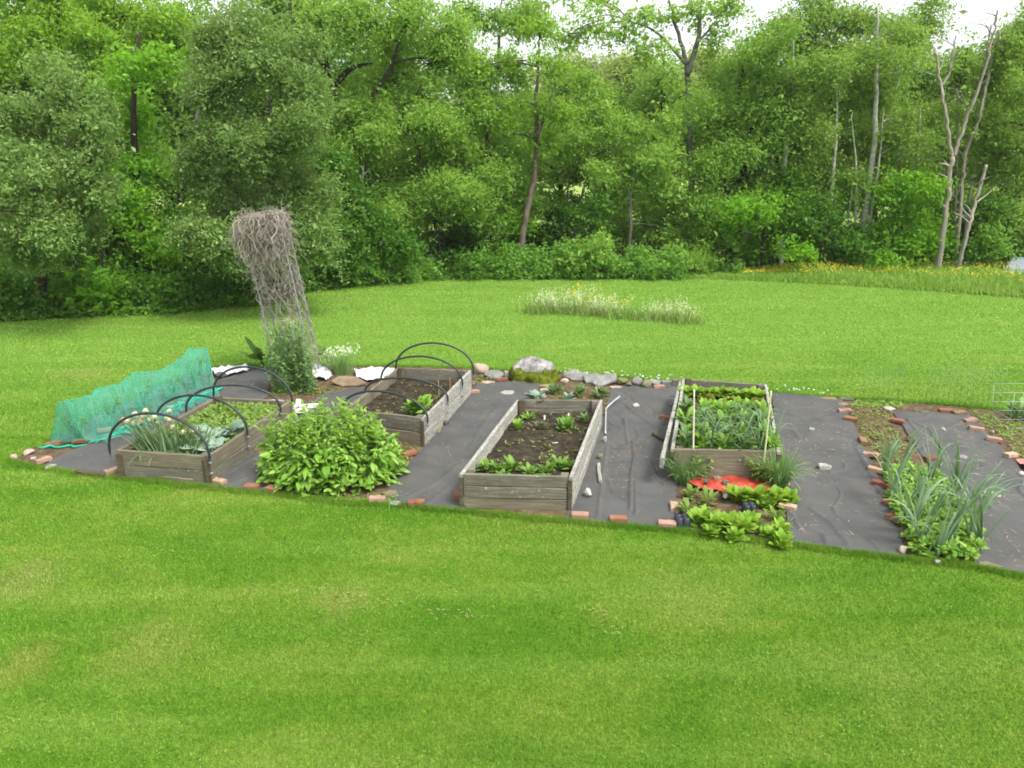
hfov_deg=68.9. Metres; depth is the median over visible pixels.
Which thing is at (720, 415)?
greens plant
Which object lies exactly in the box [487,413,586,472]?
seedling scatter
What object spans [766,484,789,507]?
lettuce
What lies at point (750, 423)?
leek
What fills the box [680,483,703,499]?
seedling
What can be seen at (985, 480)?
leek
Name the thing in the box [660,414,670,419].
brick
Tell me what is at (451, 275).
ground cover
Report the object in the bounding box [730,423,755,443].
greens plant
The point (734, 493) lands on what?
lettuce
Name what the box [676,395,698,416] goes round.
greens plant
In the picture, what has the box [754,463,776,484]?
tomato plant
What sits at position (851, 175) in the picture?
aspen tree
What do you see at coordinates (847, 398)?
stone
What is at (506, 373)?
stone
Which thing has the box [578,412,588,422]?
leafy plant
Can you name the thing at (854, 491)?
weed barrier
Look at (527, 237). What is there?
young tree
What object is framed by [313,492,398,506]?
weeds
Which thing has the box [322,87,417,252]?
sapling
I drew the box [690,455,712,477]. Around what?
tomato plant
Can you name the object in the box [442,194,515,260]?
young tree
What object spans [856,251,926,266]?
shrub
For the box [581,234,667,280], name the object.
shrub
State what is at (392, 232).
young tree
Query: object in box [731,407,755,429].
greens plant
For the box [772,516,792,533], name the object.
lettuce
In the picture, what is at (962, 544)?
ground greens
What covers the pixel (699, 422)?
leek
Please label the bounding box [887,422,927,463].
leek
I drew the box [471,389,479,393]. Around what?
brick
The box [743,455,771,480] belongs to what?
tomato plant
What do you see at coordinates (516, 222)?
young tree
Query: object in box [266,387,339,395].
weeds
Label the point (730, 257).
young tree
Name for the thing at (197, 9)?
wood tree
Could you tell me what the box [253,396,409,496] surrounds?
leafy bush
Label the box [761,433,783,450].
greens plant
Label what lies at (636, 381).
stone
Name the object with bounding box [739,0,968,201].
leafy tree
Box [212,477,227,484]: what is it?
brick
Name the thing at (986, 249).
maple tree
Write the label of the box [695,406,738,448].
leek
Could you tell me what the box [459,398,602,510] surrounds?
raised bed
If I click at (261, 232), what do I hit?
trellis
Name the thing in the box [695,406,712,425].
greens plant
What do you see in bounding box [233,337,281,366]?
horseradish plant
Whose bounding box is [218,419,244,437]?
broccoli plant
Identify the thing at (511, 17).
sparse tree
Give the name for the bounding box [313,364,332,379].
cloth
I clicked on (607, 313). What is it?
wildflower clump
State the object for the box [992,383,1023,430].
tomato cage
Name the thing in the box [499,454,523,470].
beet plant
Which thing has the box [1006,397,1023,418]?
leafy plant
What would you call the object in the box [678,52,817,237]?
wood tree
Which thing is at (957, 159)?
dead tree
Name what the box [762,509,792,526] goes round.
weeds
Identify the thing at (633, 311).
wildflower clump
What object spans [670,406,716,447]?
leek
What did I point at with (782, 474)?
chive clump
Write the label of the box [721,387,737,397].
lettuce
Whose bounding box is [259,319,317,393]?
pea vine
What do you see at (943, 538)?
leek
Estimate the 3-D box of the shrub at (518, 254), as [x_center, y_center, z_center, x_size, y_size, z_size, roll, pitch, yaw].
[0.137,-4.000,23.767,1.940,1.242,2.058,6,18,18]
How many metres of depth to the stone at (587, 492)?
8.24 m
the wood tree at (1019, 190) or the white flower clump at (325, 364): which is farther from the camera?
the wood tree at (1019, 190)
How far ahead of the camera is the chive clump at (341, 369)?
12.99 m
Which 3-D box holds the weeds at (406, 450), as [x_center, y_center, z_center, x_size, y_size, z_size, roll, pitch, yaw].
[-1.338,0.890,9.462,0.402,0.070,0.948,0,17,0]
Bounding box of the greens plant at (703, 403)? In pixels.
[696,397,716,417]
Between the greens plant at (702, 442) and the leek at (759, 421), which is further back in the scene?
the leek at (759, 421)
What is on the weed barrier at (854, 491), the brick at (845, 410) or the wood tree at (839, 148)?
the brick at (845, 410)
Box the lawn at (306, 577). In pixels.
[0,277,1023,767]
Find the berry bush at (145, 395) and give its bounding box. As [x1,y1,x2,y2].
[125,379,151,411]
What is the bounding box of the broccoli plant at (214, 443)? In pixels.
[192,436,223,453]
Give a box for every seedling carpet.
[165,401,278,438]
[172,437,230,453]
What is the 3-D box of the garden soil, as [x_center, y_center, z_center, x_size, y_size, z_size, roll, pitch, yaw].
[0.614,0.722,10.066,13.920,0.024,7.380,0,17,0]
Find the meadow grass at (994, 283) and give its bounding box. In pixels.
[688,257,1023,297]
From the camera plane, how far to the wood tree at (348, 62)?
27.52 m
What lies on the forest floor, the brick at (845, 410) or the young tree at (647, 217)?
the young tree at (647, 217)
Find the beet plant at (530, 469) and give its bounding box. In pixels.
[519,462,539,474]
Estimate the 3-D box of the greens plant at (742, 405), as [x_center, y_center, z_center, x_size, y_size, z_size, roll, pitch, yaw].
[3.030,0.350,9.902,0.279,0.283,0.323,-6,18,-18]
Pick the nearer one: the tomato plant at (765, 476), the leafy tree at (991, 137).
the tomato plant at (765, 476)
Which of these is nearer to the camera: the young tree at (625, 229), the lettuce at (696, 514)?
the lettuce at (696, 514)
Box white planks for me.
[269,399,318,409]
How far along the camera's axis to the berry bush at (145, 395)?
10.96 m
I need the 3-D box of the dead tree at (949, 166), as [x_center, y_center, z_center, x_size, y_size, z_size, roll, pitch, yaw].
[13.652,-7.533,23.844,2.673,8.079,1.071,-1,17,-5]
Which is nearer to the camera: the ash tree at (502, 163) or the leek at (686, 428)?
the leek at (686, 428)
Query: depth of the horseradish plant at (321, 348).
14.04 m
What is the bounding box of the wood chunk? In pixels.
[652,432,664,440]
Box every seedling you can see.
[673,497,696,512]
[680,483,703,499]
[698,485,718,504]
[751,518,768,531]
[763,504,786,519]
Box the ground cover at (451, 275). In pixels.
[234,268,700,307]
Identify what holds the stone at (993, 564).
on the weed barrier at (1011, 523)
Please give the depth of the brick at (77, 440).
9.82 m
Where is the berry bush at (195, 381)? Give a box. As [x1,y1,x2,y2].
[182,357,205,387]
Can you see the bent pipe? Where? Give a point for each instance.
(614, 400)
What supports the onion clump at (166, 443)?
on the raised bed at (225, 457)
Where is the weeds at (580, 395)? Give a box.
[543,386,610,419]
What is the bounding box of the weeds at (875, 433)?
[852,407,911,466]
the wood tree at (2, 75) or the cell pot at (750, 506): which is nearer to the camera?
the cell pot at (750, 506)
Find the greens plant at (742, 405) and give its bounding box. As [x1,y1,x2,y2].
[729,401,750,416]
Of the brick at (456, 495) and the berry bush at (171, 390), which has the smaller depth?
the brick at (456, 495)
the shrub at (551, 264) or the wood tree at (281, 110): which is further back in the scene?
the wood tree at (281, 110)
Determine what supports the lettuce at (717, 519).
on the garden soil
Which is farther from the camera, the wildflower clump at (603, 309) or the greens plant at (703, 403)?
the wildflower clump at (603, 309)
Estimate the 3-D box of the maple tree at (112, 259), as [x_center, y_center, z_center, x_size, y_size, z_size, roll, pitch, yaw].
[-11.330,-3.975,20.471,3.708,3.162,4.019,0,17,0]
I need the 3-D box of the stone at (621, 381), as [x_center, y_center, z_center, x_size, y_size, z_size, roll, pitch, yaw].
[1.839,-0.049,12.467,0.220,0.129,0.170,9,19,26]
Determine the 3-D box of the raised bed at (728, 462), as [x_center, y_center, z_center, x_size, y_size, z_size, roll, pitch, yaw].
[2.735,0.584,9.814,1.324,0.439,3.262,4,17,15]
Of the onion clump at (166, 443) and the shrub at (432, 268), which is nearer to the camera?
the onion clump at (166, 443)
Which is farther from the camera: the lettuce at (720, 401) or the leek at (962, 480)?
the lettuce at (720, 401)
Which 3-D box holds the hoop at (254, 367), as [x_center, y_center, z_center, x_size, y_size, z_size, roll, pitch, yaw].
[-3.659,0.156,10.524,1.268,0.854,0.038,4,17,12]
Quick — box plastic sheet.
[686,475,770,493]
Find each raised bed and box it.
[115,396,293,483]
[345,367,471,446]
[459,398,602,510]
[659,378,780,479]
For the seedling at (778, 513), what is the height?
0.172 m
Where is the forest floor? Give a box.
[0,231,1023,321]
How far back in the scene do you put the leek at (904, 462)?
8.11 m
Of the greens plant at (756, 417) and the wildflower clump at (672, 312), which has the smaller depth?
the greens plant at (756, 417)
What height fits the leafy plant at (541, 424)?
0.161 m
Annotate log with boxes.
[74,469,105,476]
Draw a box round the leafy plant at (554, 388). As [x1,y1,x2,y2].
[545,382,563,394]
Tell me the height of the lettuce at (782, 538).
0.162 m
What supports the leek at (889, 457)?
on the garden soil
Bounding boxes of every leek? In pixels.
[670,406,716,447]
[678,402,728,435]
[691,400,719,426]
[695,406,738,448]
[699,407,734,432]
[711,413,748,448]
[715,403,751,445]
[716,395,740,427]
[727,410,763,447]
[733,398,754,427]
[735,398,779,426]
[737,405,774,449]
[738,405,766,440]
[752,402,779,444]
[763,409,791,442]
[865,431,899,481]
[873,426,907,457]
[880,440,922,496]
[885,477,978,547]
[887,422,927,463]
[887,464,948,533]
[888,460,963,517]
[904,460,970,524]
[905,457,934,499]
[910,423,962,479]
[912,504,967,556]
[923,424,967,470]
[930,463,1006,541]
[931,440,984,485]
[939,459,1014,517]
[941,443,989,506]
[950,474,1019,537]
[953,472,1021,508]
[956,477,1012,548]
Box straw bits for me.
[50,387,1023,565]
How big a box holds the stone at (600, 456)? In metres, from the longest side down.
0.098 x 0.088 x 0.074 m
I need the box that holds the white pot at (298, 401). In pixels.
[295,399,300,408]
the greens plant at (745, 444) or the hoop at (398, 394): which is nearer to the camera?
the greens plant at (745, 444)
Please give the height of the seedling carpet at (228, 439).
0.084 m
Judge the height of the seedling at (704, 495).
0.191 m
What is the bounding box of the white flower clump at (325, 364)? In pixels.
[318,349,342,367]
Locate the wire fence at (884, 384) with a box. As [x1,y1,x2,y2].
[863,367,907,400]
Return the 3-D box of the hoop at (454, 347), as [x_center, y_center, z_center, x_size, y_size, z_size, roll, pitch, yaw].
[-1.236,-0.258,11.911,1.306,0.848,0.039,2,17,7]
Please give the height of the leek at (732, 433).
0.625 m
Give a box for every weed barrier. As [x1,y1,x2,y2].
[41,367,272,473]
[198,387,367,492]
[380,381,539,510]
[566,385,677,528]
[772,392,905,557]
[894,412,1023,572]
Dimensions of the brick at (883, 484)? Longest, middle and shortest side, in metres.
0.175 x 0.093 x 0.059 m
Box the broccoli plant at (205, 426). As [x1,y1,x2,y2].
[194,424,220,435]
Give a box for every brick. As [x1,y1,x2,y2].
[34,456,52,464]
[45,440,62,445]
[71,438,87,443]
[97,426,111,432]
[103,466,117,473]
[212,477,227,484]
[243,483,260,489]
[264,485,281,493]
[369,495,385,502]
[402,449,416,457]
[408,499,423,505]
[453,489,458,499]
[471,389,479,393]
[497,377,507,381]
[572,511,588,518]
[610,515,626,522]
[653,384,664,388]
[659,519,675,527]
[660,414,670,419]
[669,501,678,512]
[778,501,796,510]
[838,408,851,413]
[844,416,857,421]
[857,436,867,445]
[862,451,878,458]
[867,465,882,473]
[871,479,888,488]
[881,498,893,505]
[885,513,902,524]
[890,417,904,423]
[923,455,936,461]
[937,408,952,412]
[952,410,966,414]
[962,417,977,421]
[969,425,984,431]
[986,435,1001,442]
[1002,451,1018,458]
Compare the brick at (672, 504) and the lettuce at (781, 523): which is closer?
the lettuce at (781, 523)
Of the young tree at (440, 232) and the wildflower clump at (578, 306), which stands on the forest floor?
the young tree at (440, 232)
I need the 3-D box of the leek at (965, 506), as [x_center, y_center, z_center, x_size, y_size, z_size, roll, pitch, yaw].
[4.227,1.185,6.993,0.720,0.914,0.412,3,17,9]
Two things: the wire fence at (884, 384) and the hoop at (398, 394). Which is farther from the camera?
the wire fence at (884, 384)
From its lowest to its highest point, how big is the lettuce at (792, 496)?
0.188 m
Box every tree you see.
[0,0,154,186]
[0,1,137,191]
[0,19,60,206]
[0,31,150,315]
[0,214,106,297]
[1,16,63,190]
[6,253,125,294]
[34,180,153,290]
[40,2,203,200]
[61,0,207,179]
[77,24,207,284]
[108,2,210,214]
[114,188,272,290]
[143,0,245,211]
[146,0,364,297]
[164,17,322,211]
[201,13,334,203]
[209,0,356,176]
[279,3,365,206]
[282,0,503,274]
[290,130,437,273]
[308,31,438,207]
[323,101,511,267]
[360,12,459,240]
[363,207,424,258]
[407,218,441,251]
[413,44,531,252]
[418,212,461,257]
[425,64,555,269]
[427,231,473,259]
[433,222,487,256]
[437,0,565,248]
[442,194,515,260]
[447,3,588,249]
[469,198,548,262]
[490,89,527,204]
[504,81,557,221]
[504,218,546,249]
[504,222,559,258]
[509,58,620,239]
[515,181,583,259]
[523,41,641,158]
[533,57,658,261]
[534,0,759,246]
[550,82,646,233]
[560,181,627,253]
[583,85,657,244]
[587,42,713,222]
[590,210,648,256]
[592,49,720,245]
[604,95,712,258]
[614,186,671,253]
[635,214,691,254]
[645,189,718,249]
[652,1,834,264]
[667,33,741,151]
[671,216,742,264]
[674,84,767,237]
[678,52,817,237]
[685,172,834,272]
[693,237,747,261]
[722,40,848,264]
[729,239,778,262]
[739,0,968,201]
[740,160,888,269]
[749,63,813,242]
[774,37,888,228]
[791,24,878,262]
[816,92,877,253]
[820,161,884,263]
[821,77,901,229]
[826,3,946,263]
[839,51,946,226]
[841,86,955,236]
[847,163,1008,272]
[849,223,899,252]
[862,81,972,259]
[866,131,936,246]
[868,209,919,250]
[876,41,952,221]
[892,39,1021,219]
[899,203,956,257]
[913,10,997,268]
[921,25,1023,238]
[937,174,1023,268]
[938,213,980,247]
[941,0,1023,251]
[946,16,1002,264]
[949,89,971,258]
[949,224,1023,255]
[954,164,991,271]
[963,152,991,239]
[966,94,1023,225]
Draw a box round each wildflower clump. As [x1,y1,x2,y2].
[499,289,561,315]
[531,280,576,314]
[533,283,586,315]
[549,282,602,315]
[562,292,611,316]
[566,294,634,318]
[596,294,642,319]
[598,296,661,321]
[619,300,669,321]
[636,301,683,322]
[641,294,701,323]
[661,301,714,324]
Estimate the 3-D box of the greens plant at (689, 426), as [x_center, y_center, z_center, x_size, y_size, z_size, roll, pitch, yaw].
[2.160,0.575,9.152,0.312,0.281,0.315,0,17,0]
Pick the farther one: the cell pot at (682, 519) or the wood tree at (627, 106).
the wood tree at (627, 106)
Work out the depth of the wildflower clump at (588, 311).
18.05 m
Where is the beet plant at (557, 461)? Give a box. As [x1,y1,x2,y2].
[547,454,570,469]
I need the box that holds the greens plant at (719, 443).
[713,430,735,448]
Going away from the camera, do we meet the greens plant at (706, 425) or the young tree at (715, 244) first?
the greens plant at (706, 425)
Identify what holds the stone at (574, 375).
on the garden soil
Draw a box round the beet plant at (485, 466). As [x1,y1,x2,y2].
[475,456,495,471]
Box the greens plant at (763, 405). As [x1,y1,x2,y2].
[753,400,774,420]
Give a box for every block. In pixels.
[662,380,671,386]
[672,378,678,385]
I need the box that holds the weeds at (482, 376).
[472,372,494,385]
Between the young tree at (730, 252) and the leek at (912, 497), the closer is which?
the leek at (912, 497)
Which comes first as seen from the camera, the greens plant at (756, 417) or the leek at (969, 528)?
the leek at (969, 528)
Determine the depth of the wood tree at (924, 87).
31.88 m
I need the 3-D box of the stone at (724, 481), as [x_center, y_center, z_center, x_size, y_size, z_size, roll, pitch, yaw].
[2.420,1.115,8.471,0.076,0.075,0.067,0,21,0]
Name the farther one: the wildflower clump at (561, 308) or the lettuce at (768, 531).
the wildflower clump at (561, 308)
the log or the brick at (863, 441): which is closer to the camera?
the log
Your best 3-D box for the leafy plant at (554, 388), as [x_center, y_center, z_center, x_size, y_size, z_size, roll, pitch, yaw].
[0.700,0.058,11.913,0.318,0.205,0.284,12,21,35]
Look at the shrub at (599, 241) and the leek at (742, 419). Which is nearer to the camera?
the leek at (742, 419)
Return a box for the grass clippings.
[142,544,636,633]
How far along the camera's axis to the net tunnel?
10.61 m
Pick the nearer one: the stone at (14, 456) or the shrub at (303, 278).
the stone at (14, 456)
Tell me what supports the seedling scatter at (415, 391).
on the raised bed at (413, 430)
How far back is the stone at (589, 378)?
12.57 m
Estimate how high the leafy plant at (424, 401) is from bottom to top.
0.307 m
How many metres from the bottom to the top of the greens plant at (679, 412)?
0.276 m
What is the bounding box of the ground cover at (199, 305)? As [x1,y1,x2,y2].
[0,294,253,322]
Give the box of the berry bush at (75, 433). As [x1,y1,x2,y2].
[62,408,86,437]
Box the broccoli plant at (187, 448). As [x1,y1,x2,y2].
[180,433,207,453]
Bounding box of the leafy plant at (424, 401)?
[401,394,432,415]
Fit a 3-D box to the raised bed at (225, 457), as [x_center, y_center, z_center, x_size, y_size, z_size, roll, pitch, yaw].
[-3.851,0.665,9.621,1.196,0.403,2.124,3,17,10]
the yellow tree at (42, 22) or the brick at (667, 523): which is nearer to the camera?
the brick at (667, 523)
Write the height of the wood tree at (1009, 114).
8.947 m
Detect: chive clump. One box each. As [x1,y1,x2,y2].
[313,343,359,374]
[654,442,716,485]
[748,440,812,488]
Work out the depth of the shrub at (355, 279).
21.91 m
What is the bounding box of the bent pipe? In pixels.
[604,395,619,433]
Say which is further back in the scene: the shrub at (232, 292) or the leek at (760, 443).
the shrub at (232, 292)
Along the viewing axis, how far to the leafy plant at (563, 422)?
9.70 m
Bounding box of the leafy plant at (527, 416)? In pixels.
[521,411,534,418]
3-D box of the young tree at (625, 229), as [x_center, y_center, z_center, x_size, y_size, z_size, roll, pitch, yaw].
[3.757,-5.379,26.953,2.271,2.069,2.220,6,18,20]
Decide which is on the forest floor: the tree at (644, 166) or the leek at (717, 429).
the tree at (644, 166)
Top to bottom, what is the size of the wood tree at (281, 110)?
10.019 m
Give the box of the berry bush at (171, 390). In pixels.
[159,375,181,398]
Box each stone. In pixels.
[10,454,17,458]
[23,449,34,455]
[215,371,226,378]
[330,376,367,386]
[382,490,396,494]
[474,363,488,373]
[484,370,503,378]
[499,390,515,393]
[503,370,509,379]
[560,378,568,382]
[562,369,586,380]
[583,372,599,383]
[583,488,591,496]
[591,374,616,386]
[596,453,602,459]
[616,377,627,384]
[632,377,642,385]
[641,379,651,387]
[650,379,661,384]
[722,479,728,484]
[817,463,831,469]
[821,397,836,399]
[838,397,853,400]
[883,406,894,410]
[898,545,906,552]
[907,435,916,440]
[978,562,1002,567]
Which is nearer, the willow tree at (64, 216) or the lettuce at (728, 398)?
the lettuce at (728, 398)
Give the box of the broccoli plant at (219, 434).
[199,429,227,442]
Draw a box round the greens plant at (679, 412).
[673,406,698,425]
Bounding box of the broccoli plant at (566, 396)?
[563,391,575,399]
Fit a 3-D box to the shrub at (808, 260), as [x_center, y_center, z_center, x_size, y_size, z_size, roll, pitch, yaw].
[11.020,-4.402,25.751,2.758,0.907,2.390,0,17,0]
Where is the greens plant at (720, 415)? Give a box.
[713,409,736,432]
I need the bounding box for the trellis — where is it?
[220,198,321,378]
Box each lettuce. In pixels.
[675,384,693,396]
[687,384,703,396]
[687,504,719,526]
[697,387,715,396]
[699,392,714,399]
[701,522,719,536]
[703,510,729,531]
[710,385,724,397]
[712,398,727,408]
[717,510,740,530]
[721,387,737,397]
[721,483,751,501]
[721,525,749,542]
[726,396,734,400]
[728,514,758,533]
[729,387,750,400]
[732,396,744,407]
[737,509,760,523]
[739,485,769,506]
[742,386,758,399]
[742,397,755,409]
[748,388,765,398]
[756,493,777,509]
[758,523,774,539]
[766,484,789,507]
[768,527,793,548]
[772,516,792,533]
[778,486,800,502]
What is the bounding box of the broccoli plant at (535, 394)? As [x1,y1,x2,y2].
[524,389,546,398]
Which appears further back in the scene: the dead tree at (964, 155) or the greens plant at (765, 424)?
the dead tree at (964, 155)
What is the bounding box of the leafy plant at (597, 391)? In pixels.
[590,383,609,396]
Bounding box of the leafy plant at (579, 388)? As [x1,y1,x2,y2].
[570,382,585,395]
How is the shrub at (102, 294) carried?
on the forest floor
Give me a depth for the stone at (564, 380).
12.51 m
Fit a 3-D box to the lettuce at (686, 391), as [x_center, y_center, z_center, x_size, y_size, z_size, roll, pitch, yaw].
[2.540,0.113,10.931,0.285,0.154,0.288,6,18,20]
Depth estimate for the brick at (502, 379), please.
12.57 m
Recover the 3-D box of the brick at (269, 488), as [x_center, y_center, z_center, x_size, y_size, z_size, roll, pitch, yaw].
[-2.687,1.183,8.405,0.175,0.062,0.094,4,20,20]
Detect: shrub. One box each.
[0,253,34,319]
[0,263,114,319]
[47,253,153,317]
[103,259,207,317]
[115,258,236,312]
[183,266,274,308]
[239,257,322,303]
[273,249,361,292]
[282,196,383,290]
[308,248,395,288]
[351,243,435,284]
[378,244,454,284]
[426,243,496,280]
[447,239,524,278]
[490,238,545,281]
[522,235,601,279]
[546,226,625,277]
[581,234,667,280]
[624,239,695,281]
[651,231,723,274]
[699,247,748,273]
[792,250,874,266]
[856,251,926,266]
[922,245,981,263]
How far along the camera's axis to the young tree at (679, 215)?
26.40 m
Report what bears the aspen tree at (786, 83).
on the forest floor
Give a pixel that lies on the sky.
(977, 10)
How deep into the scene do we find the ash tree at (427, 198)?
23.29 m
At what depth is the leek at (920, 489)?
7.86 m
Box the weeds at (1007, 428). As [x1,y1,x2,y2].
[970,410,1023,457]
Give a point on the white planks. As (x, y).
(311, 406)
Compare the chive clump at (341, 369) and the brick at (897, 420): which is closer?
the brick at (897, 420)
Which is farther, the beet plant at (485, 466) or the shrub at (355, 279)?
the shrub at (355, 279)
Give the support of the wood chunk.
on the weed barrier at (645, 497)
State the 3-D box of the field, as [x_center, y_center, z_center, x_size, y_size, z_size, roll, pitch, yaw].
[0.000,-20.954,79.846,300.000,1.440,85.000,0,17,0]
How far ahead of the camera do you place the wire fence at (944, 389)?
11.21 m
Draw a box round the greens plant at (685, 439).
[675,427,700,448]
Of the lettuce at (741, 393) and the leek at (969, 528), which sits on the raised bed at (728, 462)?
the lettuce at (741, 393)
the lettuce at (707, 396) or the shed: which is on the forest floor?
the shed
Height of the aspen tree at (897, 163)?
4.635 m
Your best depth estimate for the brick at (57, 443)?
9.73 m
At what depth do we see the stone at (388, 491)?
8.34 m
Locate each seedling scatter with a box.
[368,384,452,413]
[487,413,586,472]
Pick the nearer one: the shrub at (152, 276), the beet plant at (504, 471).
the beet plant at (504, 471)
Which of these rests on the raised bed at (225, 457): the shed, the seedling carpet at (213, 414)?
the seedling carpet at (213, 414)
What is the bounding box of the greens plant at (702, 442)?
[691,430,716,448]
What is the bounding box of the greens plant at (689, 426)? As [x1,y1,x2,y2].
[676,422,697,440]
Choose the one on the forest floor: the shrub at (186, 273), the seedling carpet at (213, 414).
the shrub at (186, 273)
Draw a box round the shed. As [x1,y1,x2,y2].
[998,257,1023,272]
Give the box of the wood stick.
[597,462,601,482]
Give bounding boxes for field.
[18,176,998,230]
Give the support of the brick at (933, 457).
on the weed barrier at (1011, 523)
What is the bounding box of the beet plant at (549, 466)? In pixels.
[537,461,555,474]
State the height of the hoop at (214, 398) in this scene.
0.835 m
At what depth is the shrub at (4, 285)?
17.70 m
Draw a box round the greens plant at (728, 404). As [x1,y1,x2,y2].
[715,400,736,420]
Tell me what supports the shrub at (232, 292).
on the forest floor
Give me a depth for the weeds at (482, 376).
12.73 m
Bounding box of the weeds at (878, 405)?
[850,399,905,407]
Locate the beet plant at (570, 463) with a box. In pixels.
[560,456,575,468]
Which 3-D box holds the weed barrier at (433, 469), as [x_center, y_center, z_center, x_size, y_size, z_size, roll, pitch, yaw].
[-0.361,0.606,10.346,1.306,0.038,5.022,3,17,11]
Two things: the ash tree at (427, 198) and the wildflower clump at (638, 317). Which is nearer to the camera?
the wildflower clump at (638, 317)
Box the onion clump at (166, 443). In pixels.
[119,408,219,466]
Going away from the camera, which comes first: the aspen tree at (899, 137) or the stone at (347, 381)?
the stone at (347, 381)
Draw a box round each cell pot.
[673,513,690,527]
[741,501,756,512]
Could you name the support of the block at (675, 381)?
on the garden soil
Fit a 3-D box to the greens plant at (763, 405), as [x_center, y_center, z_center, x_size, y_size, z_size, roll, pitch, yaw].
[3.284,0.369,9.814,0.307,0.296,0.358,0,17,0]
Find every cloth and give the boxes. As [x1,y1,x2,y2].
[211,363,247,374]
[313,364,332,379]
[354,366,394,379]
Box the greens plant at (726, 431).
[720,420,738,442]
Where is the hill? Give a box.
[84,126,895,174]
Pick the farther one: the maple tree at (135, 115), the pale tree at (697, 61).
the pale tree at (697, 61)
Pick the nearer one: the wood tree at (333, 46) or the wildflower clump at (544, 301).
the wildflower clump at (544, 301)
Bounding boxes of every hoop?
[107,412,213,474]
[154,394,250,447]
[185,384,282,417]
[212,366,293,414]
[343,390,429,434]
[364,377,449,412]
[380,355,463,396]
[395,342,474,384]
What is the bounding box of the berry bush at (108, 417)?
[93,395,121,426]
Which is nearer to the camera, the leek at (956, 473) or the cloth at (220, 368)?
the leek at (956, 473)
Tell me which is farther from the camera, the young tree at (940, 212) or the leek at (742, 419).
the young tree at (940, 212)
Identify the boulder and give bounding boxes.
[509,356,560,383]
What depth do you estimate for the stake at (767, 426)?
8.45 m
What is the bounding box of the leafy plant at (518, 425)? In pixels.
[512,416,524,429]
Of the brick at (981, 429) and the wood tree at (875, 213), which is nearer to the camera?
the brick at (981, 429)
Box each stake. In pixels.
[692,390,694,448]
[762,391,771,465]
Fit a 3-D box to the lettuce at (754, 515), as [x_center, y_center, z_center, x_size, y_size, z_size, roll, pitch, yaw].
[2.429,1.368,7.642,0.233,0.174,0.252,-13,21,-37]
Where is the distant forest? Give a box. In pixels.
[16,71,968,174]
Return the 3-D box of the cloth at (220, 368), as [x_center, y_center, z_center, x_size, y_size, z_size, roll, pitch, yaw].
[-4.960,-0.264,13.087,0.640,0.091,0.820,0,17,0]
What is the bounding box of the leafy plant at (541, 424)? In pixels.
[532,420,548,429]
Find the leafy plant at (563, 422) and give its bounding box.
[555,416,574,430]
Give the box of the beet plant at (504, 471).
[496,467,510,473]
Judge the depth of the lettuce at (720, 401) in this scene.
10.41 m
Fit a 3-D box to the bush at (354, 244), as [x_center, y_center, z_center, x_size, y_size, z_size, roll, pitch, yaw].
[-5.668,-4.221,21.496,4.054,3.455,2.843,0,17,0]
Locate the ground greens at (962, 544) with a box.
[883,460,989,563]
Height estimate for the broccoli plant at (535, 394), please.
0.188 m
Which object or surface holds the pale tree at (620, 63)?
on the forest floor
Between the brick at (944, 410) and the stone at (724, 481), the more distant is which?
the brick at (944, 410)
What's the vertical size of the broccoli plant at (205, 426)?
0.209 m
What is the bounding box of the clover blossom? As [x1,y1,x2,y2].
[564,367,832,393]
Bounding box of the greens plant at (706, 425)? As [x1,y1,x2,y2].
[692,422,713,435]
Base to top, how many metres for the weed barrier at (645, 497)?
0.051 m
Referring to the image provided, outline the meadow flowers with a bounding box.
[743,258,1023,279]
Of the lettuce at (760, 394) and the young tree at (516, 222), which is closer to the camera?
the lettuce at (760, 394)
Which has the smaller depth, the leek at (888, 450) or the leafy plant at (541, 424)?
the leek at (888, 450)
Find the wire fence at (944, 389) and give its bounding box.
[925,364,1006,407]
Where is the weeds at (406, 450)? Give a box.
[398,441,419,467]
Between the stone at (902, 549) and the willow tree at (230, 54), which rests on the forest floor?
the willow tree at (230, 54)
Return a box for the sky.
[1,0,1023,103]
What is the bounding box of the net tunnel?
[38,348,223,448]
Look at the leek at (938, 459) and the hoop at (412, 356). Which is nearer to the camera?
the leek at (938, 459)
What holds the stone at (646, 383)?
on the weed barrier at (645, 497)
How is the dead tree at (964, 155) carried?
on the forest floor
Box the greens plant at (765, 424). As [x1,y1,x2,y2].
[752,418,775,443]
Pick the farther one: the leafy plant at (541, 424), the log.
the leafy plant at (541, 424)
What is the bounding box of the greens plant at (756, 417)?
[752,409,775,429]
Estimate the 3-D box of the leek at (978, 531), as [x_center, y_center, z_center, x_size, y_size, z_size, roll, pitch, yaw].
[4.432,1.225,7.098,0.466,0.780,0.241,0,17,0]
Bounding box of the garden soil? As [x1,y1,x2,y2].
[18,366,1023,562]
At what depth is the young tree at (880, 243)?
28.12 m
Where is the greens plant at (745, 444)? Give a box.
[732,433,756,460]
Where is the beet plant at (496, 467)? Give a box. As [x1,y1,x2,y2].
[488,460,507,471]
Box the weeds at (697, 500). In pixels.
[683,491,709,521]

